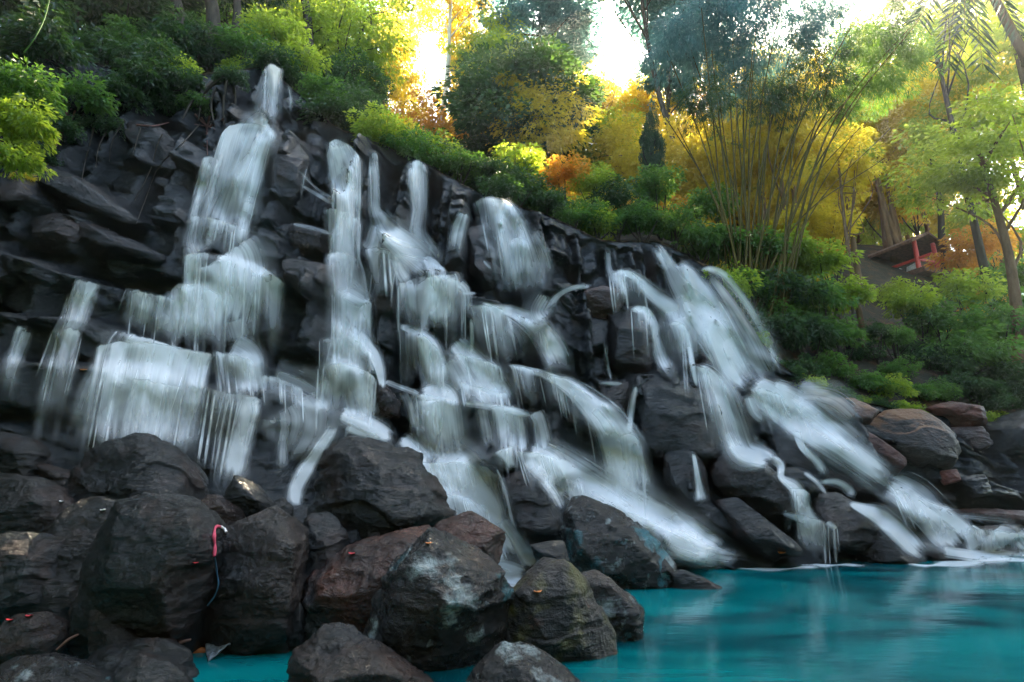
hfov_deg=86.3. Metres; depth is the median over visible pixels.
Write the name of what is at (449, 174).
undergrowth shrub
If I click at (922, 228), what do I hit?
forest tree
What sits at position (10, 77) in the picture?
leafy shrub
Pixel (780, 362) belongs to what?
fern
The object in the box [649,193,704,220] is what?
undergrowth shrub
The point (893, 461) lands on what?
rock block
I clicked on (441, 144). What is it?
leafy shrub
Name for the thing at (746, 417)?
rock block
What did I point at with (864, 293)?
leafy shrub
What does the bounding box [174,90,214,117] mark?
leafy shrub
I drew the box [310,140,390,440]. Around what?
waterfall
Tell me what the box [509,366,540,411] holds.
rock block
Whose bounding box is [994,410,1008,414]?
fern
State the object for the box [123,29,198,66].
leafy shrub
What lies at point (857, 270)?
forest tree
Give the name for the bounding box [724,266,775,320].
leafy shrub
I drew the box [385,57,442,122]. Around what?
broadleaf tree
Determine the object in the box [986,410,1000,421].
fern
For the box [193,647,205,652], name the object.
fallen leaf
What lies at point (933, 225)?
forest tree
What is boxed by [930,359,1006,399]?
leafy shrub
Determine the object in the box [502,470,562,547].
boulder
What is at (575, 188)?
forest tree
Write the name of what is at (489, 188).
undergrowth shrub
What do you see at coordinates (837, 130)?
broadleaf tree
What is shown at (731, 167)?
forest tree
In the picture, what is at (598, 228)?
undergrowth shrub
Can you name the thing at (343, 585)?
boulder
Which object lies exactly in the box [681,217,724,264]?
undergrowth shrub
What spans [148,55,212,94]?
leafy shrub
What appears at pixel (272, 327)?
rock block
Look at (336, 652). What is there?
boulder
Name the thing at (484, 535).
boulder
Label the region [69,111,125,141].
leafy shrub
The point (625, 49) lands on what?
sky
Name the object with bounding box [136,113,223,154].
hanging roots
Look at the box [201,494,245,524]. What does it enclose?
boulder
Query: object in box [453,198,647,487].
waterfall
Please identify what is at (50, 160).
leafy shrub
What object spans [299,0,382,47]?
forest tree
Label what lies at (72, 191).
rock block
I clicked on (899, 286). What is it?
leafy shrub
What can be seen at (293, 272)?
rock block
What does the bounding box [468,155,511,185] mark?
leafy shrub
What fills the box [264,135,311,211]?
rock block
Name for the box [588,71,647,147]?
forest tree
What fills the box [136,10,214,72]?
leafy shrub
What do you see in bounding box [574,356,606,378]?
rock block
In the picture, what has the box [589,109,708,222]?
forest tree
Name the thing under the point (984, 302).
undergrowth shrub
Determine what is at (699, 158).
forest tree
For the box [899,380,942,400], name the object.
leafy shrub
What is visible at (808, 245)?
leafy shrub
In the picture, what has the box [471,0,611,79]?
broadleaf tree
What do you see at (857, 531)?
rock block
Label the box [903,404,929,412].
fern
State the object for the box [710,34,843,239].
forest tree
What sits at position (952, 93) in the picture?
forest tree
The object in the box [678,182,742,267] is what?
leafy shrub
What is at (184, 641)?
stick
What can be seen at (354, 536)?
boulder
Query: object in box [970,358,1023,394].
leafy shrub
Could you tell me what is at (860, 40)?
broadleaf tree
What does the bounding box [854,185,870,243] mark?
forest tree
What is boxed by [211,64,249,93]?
leafy shrub
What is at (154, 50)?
undergrowth shrub
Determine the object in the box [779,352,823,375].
leafy shrub
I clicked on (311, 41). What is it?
tree trunk
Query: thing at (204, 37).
leafy shrub
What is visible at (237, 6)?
tree trunk
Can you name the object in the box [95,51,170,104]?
leafy shrub
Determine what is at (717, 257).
leafy shrub
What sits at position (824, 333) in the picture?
leafy shrub
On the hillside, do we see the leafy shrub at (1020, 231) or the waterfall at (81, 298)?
the leafy shrub at (1020, 231)
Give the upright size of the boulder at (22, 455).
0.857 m
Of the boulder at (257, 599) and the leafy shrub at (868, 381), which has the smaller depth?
the boulder at (257, 599)
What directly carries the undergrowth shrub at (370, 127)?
on the hillside
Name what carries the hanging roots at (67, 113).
hanging from the cliff
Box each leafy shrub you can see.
[0,0,88,51]
[0,0,97,74]
[0,9,81,52]
[0,53,67,120]
[0,56,69,105]
[0,92,62,166]
[0,128,57,182]
[8,172,37,181]
[21,0,81,37]
[22,68,120,119]
[29,139,65,165]
[39,110,87,144]
[49,0,151,41]
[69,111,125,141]
[72,22,137,67]
[82,0,198,34]
[95,13,145,43]
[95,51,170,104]
[96,68,154,115]
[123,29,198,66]
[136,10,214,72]
[138,85,185,116]
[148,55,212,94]
[160,6,234,70]
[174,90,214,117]
[206,19,280,65]
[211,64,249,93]
[233,3,312,55]
[271,32,334,92]
[293,68,349,112]
[308,73,393,120]
[379,115,423,138]
[407,128,464,172]
[437,146,488,183]
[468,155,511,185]
[490,139,547,206]
[500,162,544,206]
[519,181,571,219]
[534,149,592,210]
[552,199,600,230]
[565,161,617,236]
[575,196,625,238]
[585,172,649,240]
[613,194,665,241]
[625,161,686,240]
[647,197,704,249]
[670,220,733,263]
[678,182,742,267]
[692,224,759,269]
[713,223,792,271]
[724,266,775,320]
[746,309,807,350]
[748,261,828,315]
[754,201,828,238]
[757,219,829,280]
[773,307,852,359]
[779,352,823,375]
[781,237,864,318]
[789,271,861,351]
[792,200,865,285]
[808,314,869,364]
[809,349,857,379]
[816,274,878,351]
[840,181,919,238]
[842,338,886,360]
[844,369,898,395]
[857,318,893,363]
[867,322,919,362]
[868,373,919,398]
[870,276,918,303]
[876,353,924,378]
[877,277,942,343]
[886,193,960,235]
[891,340,944,362]
[896,292,986,341]
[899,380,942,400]
[909,342,985,374]
[911,313,1023,376]
[919,375,964,400]
[922,217,1023,274]
[924,265,1007,310]
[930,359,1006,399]
[937,292,1023,369]
[941,194,1022,269]
[967,211,1023,273]
[969,382,1019,411]
[970,286,1023,339]
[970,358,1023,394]
[974,252,1023,298]
[1001,386,1023,409]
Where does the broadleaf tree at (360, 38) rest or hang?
on the hillside
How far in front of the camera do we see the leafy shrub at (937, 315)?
17.57 m
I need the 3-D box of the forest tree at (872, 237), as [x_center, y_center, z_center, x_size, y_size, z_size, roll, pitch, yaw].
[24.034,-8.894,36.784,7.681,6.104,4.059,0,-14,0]
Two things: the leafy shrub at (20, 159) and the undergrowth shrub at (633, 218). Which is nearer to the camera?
the leafy shrub at (20, 159)
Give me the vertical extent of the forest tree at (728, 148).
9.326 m
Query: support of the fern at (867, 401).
on the hillside
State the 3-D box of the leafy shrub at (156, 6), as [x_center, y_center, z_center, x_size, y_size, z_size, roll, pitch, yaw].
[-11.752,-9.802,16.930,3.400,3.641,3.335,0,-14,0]
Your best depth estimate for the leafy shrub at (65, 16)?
15.71 m
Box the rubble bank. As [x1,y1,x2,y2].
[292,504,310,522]
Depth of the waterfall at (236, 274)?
11.09 m
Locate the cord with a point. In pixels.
(211, 600)
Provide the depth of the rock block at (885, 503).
11.39 m
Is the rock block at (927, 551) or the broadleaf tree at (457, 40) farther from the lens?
the broadleaf tree at (457, 40)
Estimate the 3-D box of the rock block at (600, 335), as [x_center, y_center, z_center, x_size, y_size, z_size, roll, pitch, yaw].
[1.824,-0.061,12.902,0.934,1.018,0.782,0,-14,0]
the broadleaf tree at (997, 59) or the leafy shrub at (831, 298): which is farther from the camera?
the broadleaf tree at (997, 59)
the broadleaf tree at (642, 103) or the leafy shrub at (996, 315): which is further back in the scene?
the broadleaf tree at (642, 103)
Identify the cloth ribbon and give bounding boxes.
[212,525,220,556]
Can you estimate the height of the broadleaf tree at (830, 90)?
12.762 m
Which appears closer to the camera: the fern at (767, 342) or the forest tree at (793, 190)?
the fern at (767, 342)
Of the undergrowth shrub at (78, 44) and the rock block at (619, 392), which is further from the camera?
the undergrowth shrub at (78, 44)
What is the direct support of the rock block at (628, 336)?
on the cliff
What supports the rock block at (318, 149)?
on the cliff
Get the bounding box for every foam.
[721,566,813,570]
[803,564,858,566]
[909,558,1023,566]
[982,553,1023,557]
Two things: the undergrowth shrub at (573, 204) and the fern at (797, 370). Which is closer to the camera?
the fern at (797, 370)
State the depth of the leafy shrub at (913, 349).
17.17 m
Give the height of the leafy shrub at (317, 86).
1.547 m
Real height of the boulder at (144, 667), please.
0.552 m
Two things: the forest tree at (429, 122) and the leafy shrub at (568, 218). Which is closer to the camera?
the leafy shrub at (568, 218)
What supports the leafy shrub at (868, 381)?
on the hillside
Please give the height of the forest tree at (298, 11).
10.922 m
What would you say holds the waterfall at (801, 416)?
on the cliff
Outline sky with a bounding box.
[0,0,1023,251]
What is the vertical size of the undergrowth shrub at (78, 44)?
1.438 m
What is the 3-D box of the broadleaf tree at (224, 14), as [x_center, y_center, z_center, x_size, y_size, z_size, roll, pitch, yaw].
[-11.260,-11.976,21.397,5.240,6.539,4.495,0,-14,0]
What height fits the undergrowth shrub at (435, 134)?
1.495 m
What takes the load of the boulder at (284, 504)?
on the rubble bank
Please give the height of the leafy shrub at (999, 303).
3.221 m
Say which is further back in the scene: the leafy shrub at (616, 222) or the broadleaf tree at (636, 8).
the broadleaf tree at (636, 8)
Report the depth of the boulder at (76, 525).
5.66 m
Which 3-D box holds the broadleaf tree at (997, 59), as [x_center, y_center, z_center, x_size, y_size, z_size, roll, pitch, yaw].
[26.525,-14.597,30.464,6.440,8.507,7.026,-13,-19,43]
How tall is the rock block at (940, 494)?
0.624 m
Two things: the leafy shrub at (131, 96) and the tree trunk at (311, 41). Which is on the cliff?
the leafy shrub at (131, 96)
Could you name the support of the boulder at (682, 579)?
in the pool water
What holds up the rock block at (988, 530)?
on the cliff
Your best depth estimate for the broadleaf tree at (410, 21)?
43.23 m
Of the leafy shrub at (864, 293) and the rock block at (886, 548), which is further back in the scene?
the leafy shrub at (864, 293)
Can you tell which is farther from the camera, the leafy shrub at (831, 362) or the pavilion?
the pavilion
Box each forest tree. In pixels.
[230,0,349,34]
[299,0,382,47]
[362,72,400,113]
[388,83,481,148]
[446,5,531,143]
[478,70,604,174]
[562,157,592,202]
[578,119,677,194]
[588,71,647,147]
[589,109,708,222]
[602,112,727,219]
[616,75,664,142]
[625,111,740,205]
[655,93,724,148]
[685,77,823,231]
[690,46,756,225]
[692,112,755,229]
[709,112,819,217]
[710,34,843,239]
[719,168,851,238]
[721,65,846,279]
[796,117,885,281]
[824,69,909,262]
[830,71,905,262]
[831,109,886,248]
[834,186,919,245]
[850,97,901,241]
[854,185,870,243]
[870,157,938,231]
[897,66,1023,267]
[901,207,952,240]
[905,158,1022,270]
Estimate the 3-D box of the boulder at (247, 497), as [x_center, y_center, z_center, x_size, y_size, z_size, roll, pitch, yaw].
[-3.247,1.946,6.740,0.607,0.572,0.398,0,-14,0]
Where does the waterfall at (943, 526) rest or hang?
on the cliff
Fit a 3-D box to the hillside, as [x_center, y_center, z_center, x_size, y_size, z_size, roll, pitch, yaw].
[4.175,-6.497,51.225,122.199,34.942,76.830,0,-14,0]
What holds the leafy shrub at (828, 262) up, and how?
on the hillside
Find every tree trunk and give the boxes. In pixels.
[166,0,185,23]
[202,0,252,72]
[218,0,290,66]
[301,0,341,87]
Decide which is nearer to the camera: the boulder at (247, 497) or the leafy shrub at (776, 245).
the boulder at (247, 497)
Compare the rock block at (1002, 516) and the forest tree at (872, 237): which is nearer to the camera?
the rock block at (1002, 516)
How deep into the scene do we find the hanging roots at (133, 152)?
12.65 m
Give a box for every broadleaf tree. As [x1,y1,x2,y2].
[74,0,205,33]
[190,0,299,47]
[227,0,344,61]
[301,0,415,89]
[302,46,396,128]
[364,7,428,104]
[372,0,441,97]
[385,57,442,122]
[416,0,492,130]
[430,32,608,180]
[433,35,476,141]
[439,9,489,140]
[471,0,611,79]
[563,98,649,194]
[582,49,630,121]
[591,0,705,220]
[606,71,656,100]
[612,0,734,223]
[618,65,665,133]
[632,1,710,133]
[648,0,798,226]
[793,121,892,347]
[808,48,872,244]
[810,115,859,157]
[825,4,925,244]
[857,126,950,241]
[858,0,1008,347]
[861,57,985,270]
[871,80,1023,381]
[883,40,1015,267]
[894,47,967,253]
[916,2,1023,115]
[943,0,1023,99]
[944,76,1023,209]
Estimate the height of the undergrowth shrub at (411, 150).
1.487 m
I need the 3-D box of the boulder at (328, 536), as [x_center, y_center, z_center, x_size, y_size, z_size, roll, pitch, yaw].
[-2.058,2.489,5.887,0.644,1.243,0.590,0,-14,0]
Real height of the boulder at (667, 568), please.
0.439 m
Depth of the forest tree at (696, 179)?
26.62 m
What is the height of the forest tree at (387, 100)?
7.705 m
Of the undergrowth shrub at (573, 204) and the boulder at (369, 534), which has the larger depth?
the undergrowth shrub at (573, 204)
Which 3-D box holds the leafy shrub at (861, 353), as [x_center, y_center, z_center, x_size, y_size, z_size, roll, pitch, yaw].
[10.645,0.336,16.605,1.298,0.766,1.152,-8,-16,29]
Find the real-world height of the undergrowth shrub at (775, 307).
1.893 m
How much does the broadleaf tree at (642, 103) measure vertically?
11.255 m
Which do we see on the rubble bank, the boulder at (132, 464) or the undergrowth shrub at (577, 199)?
the boulder at (132, 464)
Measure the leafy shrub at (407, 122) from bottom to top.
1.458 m
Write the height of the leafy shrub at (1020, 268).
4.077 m
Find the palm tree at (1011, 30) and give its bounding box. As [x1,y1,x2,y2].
[898,0,1023,83]
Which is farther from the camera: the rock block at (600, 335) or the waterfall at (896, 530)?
the rock block at (600, 335)
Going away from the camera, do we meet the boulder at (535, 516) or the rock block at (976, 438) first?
the boulder at (535, 516)
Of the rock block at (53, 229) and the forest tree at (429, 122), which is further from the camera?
the forest tree at (429, 122)
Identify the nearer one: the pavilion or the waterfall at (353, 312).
the waterfall at (353, 312)
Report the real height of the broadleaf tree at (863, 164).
9.363 m
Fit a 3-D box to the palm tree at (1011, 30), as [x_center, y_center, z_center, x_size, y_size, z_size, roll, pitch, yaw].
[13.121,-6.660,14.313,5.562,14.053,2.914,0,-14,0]
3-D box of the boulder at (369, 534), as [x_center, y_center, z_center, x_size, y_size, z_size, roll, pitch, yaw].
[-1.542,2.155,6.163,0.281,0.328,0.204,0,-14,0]
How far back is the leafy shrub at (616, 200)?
17.24 m
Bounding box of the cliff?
[0,53,1023,576]
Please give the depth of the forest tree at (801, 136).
23.64 m
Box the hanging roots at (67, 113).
[43,108,75,148]
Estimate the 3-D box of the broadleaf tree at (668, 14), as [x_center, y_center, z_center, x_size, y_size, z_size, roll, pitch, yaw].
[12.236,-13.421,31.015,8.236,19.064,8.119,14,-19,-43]
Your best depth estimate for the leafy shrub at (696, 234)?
16.96 m
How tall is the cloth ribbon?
0.261 m
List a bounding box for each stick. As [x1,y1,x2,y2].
[56,634,78,649]
[179,638,190,643]
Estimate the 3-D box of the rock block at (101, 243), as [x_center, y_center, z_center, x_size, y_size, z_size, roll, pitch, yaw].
[-7.853,-1.975,10.956,1.767,0.880,0.947,0,-14,0]
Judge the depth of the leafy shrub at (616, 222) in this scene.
16.44 m
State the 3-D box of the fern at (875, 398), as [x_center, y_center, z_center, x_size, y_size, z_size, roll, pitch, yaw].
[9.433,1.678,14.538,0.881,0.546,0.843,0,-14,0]
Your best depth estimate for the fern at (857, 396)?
14.19 m
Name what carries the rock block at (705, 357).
on the cliff
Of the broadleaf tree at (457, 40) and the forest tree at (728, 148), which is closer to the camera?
the forest tree at (728, 148)
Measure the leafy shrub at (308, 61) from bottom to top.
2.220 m
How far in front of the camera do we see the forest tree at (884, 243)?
31.28 m
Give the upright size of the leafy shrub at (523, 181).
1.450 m
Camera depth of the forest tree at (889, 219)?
30.92 m
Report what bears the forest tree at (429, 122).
on the hillside
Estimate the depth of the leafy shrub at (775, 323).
15.09 m
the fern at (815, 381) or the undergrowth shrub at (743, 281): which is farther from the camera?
the undergrowth shrub at (743, 281)
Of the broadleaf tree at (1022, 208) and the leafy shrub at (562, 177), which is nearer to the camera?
the leafy shrub at (562, 177)
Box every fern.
[754,330,772,348]
[774,355,785,366]
[786,364,808,381]
[794,373,827,389]
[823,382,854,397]
[839,386,863,401]
[857,395,871,402]
[862,394,886,406]
[871,396,899,408]
[889,399,911,408]
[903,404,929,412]
[911,401,927,410]
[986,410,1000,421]
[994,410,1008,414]
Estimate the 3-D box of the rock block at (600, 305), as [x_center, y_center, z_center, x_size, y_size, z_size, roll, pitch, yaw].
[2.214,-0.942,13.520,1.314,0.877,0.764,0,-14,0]
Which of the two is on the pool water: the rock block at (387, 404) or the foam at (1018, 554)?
the foam at (1018, 554)
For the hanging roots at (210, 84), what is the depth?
14.60 m
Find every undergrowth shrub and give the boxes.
[66,28,112,63]
[90,30,187,74]
[157,47,206,77]
[214,53,256,69]
[237,37,311,90]
[248,60,308,90]
[292,85,366,132]
[342,100,415,148]
[373,122,448,172]
[398,127,467,175]
[440,150,484,186]
[455,156,547,208]
[474,170,526,204]
[517,171,571,209]
[548,195,595,228]
[570,193,591,208]
[571,196,622,240]
[610,199,654,234]
[612,199,666,232]
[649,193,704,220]
[652,218,706,245]
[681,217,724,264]
[700,258,764,304]
[735,292,806,316]
[812,232,856,258]
[957,286,1007,310]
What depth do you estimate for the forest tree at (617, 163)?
27.53 m
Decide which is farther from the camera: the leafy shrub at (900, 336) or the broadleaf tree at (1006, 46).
the broadleaf tree at (1006, 46)
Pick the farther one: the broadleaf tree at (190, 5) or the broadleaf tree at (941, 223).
the broadleaf tree at (941, 223)
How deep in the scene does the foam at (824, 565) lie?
10.32 m
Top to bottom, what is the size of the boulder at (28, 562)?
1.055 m
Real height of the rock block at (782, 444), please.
1.502 m
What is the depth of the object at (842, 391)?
14.06 m
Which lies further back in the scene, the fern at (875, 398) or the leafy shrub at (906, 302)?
the leafy shrub at (906, 302)
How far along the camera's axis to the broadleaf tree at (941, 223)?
29.49 m
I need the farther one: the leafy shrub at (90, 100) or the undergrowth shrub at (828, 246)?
the undergrowth shrub at (828, 246)
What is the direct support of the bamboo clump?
on the hillside
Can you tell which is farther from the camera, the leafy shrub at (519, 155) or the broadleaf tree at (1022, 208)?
the broadleaf tree at (1022, 208)
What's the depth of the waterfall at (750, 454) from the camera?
12.59 m
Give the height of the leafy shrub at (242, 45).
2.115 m
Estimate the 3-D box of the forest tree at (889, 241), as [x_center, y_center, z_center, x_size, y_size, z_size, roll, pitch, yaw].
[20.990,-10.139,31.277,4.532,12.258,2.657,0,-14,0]
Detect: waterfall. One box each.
[9,280,164,369]
[90,319,334,504]
[164,64,281,349]
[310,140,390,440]
[365,154,547,462]
[423,444,583,585]
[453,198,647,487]
[468,297,514,364]
[544,451,725,563]
[607,255,773,498]
[607,383,636,432]
[656,249,884,480]
[774,436,920,555]
[888,477,1023,561]
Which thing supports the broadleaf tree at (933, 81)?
on the hillside
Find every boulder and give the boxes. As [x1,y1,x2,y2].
[0,432,52,476]
[0,473,75,533]
[0,531,64,625]
[0,611,69,663]
[0,652,112,681]
[37,464,70,485]
[39,496,117,620]
[62,432,208,501]
[68,492,226,658]
[86,609,141,656]
[87,637,199,677]
[113,653,193,681]
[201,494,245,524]
[202,505,310,655]
[223,475,272,517]
[269,497,293,516]
[286,622,433,681]
[289,603,305,648]
[301,525,430,640]
[302,511,349,576]
[307,436,455,538]
[347,529,361,543]
[362,527,514,671]
[366,530,381,537]
[434,511,505,563]
[466,641,580,681]
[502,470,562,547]
[506,557,617,662]
[530,540,569,561]
[559,495,676,588]
[580,569,644,641]
[661,559,673,575]
[670,569,721,589]
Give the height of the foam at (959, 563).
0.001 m
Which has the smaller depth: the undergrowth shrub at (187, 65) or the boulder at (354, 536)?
the boulder at (354, 536)
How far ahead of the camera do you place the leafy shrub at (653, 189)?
18.37 m
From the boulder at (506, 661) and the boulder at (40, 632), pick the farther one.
the boulder at (40, 632)
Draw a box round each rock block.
[0,169,61,216]
[29,212,80,249]
[38,169,149,234]
[78,221,165,264]
[124,120,175,175]
[154,176,169,192]
[259,320,289,336]
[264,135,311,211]
[282,258,336,293]
[288,225,330,260]
[304,133,324,163]
[372,258,401,321]
[373,381,400,419]
[468,225,491,253]
[469,245,501,290]
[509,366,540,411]
[573,318,608,354]
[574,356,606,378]
[577,285,625,318]
[597,381,631,418]
[606,309,656,373]
[637,376,727,465]
[662,536,702,563]
[663,449,711,508]
[692,330,720,374]
[707,449,797,521]
[712,497,804,561]
[725,381,764,438]
[764,428,875,496]
[784,467,820,494]
[791,381,823,396]
[808,397,878,424]
[808,492,878,554]
[838,424,906,475]
[854,527,926,563]
[868,492,929,528]
[870,409,960,469]
[912,481,955,504]
[917,540,967,560]
[925,401,987,426]
[940,469,960,484]
[947,508,1023,523]
[951,426,992,450]
[959,474,992,498]
[971,525,1018,537]
[983,409,1023,457]
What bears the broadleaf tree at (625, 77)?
on the hillside
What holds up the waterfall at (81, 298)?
on the cliff
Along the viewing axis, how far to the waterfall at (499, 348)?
11.82 m
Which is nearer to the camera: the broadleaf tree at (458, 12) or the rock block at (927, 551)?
the rock block at (927, 551)
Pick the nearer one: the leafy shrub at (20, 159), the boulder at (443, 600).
the boulder at (443, 600)
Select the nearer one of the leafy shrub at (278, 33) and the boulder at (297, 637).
the boulder at (297, 637)
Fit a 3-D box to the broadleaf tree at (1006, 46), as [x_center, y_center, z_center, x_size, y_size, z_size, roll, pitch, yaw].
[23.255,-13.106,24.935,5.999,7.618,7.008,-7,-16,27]
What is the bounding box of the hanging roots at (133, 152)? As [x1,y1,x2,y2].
[82,119,199,222]
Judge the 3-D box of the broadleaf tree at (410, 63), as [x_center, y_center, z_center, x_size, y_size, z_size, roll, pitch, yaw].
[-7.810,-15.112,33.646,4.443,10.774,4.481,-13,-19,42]
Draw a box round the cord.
[207,557,218,605]
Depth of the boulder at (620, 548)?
8.12 m
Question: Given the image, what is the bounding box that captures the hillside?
[88,61,1019,419]
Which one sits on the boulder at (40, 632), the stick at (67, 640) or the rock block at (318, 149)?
the stick at (67, 640)
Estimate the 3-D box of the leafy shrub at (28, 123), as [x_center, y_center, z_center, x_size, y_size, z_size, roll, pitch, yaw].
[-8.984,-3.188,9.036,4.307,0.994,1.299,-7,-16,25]
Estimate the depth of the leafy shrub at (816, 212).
21.27 m
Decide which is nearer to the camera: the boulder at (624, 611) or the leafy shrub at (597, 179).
the boulder at (624, 611)
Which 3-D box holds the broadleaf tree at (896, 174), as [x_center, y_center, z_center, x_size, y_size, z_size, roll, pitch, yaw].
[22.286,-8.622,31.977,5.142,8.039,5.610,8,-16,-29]
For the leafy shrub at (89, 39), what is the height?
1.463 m
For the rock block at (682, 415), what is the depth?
11.18 m
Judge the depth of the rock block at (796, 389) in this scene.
13.88 m
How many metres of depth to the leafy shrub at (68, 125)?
12.29 m
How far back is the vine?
11.37 m
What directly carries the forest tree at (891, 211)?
on the hillside
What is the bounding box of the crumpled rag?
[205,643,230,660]
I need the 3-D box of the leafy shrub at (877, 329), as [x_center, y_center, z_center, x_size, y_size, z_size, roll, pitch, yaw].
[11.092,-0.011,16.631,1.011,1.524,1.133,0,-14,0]
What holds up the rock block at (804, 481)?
on the cliff
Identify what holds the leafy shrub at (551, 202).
on the hillside
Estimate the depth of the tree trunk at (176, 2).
17.48 m
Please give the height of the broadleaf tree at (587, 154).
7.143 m
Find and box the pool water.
[68,550,1023,681]
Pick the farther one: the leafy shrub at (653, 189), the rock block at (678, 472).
the leafy shrub at (653, 189)
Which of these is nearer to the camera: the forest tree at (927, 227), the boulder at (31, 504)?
the boulder at (31, 504)
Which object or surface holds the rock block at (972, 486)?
attached to the cliff
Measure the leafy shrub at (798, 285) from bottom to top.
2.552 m
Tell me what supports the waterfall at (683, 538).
on the cliff
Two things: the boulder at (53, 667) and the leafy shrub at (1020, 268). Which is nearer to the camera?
the boulder at (53, 667)
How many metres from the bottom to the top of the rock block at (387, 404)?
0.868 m
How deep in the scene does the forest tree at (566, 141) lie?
26.00 m
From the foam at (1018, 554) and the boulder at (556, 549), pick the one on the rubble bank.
the boulder at (556, 549)
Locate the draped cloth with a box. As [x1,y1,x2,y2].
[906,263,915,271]
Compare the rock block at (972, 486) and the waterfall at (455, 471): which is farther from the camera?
the rock block at (972, 486)
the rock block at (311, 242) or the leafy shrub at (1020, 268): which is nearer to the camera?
the rock block at (311, 242)
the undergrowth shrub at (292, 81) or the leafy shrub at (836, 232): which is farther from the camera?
the leafy shrub at (836, 232)
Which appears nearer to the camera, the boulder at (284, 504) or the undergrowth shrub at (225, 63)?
the boulder at (284, 504)
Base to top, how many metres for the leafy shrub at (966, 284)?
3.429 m
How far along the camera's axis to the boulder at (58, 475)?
7.55 m
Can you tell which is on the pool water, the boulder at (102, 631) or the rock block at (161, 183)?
the boulder at (102, 631)
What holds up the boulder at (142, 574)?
on the rubble bank
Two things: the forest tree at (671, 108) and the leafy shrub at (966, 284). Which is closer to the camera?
the leafy shrub at (966, 284)
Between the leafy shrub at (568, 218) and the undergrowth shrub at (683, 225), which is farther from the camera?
the undergrowth shrub at (683, 225)
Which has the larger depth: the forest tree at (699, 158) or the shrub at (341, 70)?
the forest tree at (699, 158)
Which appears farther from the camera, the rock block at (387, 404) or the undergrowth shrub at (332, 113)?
the undergrowth shrub at (332, 113)
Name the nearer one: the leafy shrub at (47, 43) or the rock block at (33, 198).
the rock block at (33, 198)
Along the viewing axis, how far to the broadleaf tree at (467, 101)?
26.43 m
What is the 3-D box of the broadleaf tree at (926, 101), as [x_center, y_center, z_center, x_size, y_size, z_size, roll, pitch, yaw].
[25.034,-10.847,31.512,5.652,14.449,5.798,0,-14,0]
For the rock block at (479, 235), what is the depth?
14.04 m
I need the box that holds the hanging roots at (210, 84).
[182,75,236,124]
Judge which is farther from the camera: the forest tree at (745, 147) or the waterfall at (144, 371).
the forest tree at (745, 147)
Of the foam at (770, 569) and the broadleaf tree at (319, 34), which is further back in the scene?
the broadleaf tree at (319, 34)
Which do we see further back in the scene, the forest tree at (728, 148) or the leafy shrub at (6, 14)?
the forest tree at (728, 148)
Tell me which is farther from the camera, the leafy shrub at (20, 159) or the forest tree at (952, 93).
the forest tree at (952, 93)
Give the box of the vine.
[24,0,49,52]
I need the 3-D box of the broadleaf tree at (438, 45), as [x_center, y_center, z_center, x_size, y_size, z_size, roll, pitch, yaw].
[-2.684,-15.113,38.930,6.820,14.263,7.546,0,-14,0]
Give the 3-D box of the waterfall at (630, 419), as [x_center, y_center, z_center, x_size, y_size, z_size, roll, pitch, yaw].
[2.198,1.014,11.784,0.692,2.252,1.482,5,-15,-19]
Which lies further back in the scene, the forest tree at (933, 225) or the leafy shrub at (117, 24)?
the forest tree at (933, 225)
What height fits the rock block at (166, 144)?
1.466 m
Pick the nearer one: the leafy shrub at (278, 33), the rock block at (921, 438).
the rock block at (921, 438)
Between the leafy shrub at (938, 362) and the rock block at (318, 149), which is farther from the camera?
the leafy shrub at (938, 362)
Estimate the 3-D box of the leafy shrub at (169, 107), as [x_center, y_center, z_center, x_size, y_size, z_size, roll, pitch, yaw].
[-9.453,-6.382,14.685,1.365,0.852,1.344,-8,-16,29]
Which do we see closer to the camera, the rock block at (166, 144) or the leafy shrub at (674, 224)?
the rock block at (166, 144)
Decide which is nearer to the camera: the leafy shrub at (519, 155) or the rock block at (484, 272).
the rock block at (484, 272)
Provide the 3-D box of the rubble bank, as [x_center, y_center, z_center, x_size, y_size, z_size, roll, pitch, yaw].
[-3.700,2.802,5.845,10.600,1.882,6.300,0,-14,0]
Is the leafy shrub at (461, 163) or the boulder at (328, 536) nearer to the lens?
the boulder at (328, 536)
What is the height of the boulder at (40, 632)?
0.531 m
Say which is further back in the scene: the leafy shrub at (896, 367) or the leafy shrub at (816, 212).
the leafy shrub at (816, 212)
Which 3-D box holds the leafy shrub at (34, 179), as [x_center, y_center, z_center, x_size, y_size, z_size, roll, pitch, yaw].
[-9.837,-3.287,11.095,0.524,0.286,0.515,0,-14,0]
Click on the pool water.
(871, 622)
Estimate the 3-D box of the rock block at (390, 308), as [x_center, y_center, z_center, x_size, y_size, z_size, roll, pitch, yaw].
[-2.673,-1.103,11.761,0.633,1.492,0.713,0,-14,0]
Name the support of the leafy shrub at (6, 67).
on the cliff
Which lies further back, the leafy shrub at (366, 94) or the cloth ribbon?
the leafy shrub at (366, 94)
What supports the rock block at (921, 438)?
on the cliff
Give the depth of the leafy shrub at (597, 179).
17.46 m
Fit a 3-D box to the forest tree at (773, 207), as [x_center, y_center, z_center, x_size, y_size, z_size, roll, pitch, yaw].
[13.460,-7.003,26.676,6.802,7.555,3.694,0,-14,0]
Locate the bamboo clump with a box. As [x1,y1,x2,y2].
[633,0,958,330]
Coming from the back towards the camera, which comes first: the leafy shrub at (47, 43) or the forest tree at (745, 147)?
the forest tree at (745, 147)
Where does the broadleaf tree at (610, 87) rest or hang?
on the hillside
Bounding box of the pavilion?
[867,231,948,276]
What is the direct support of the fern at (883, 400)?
on the hillside

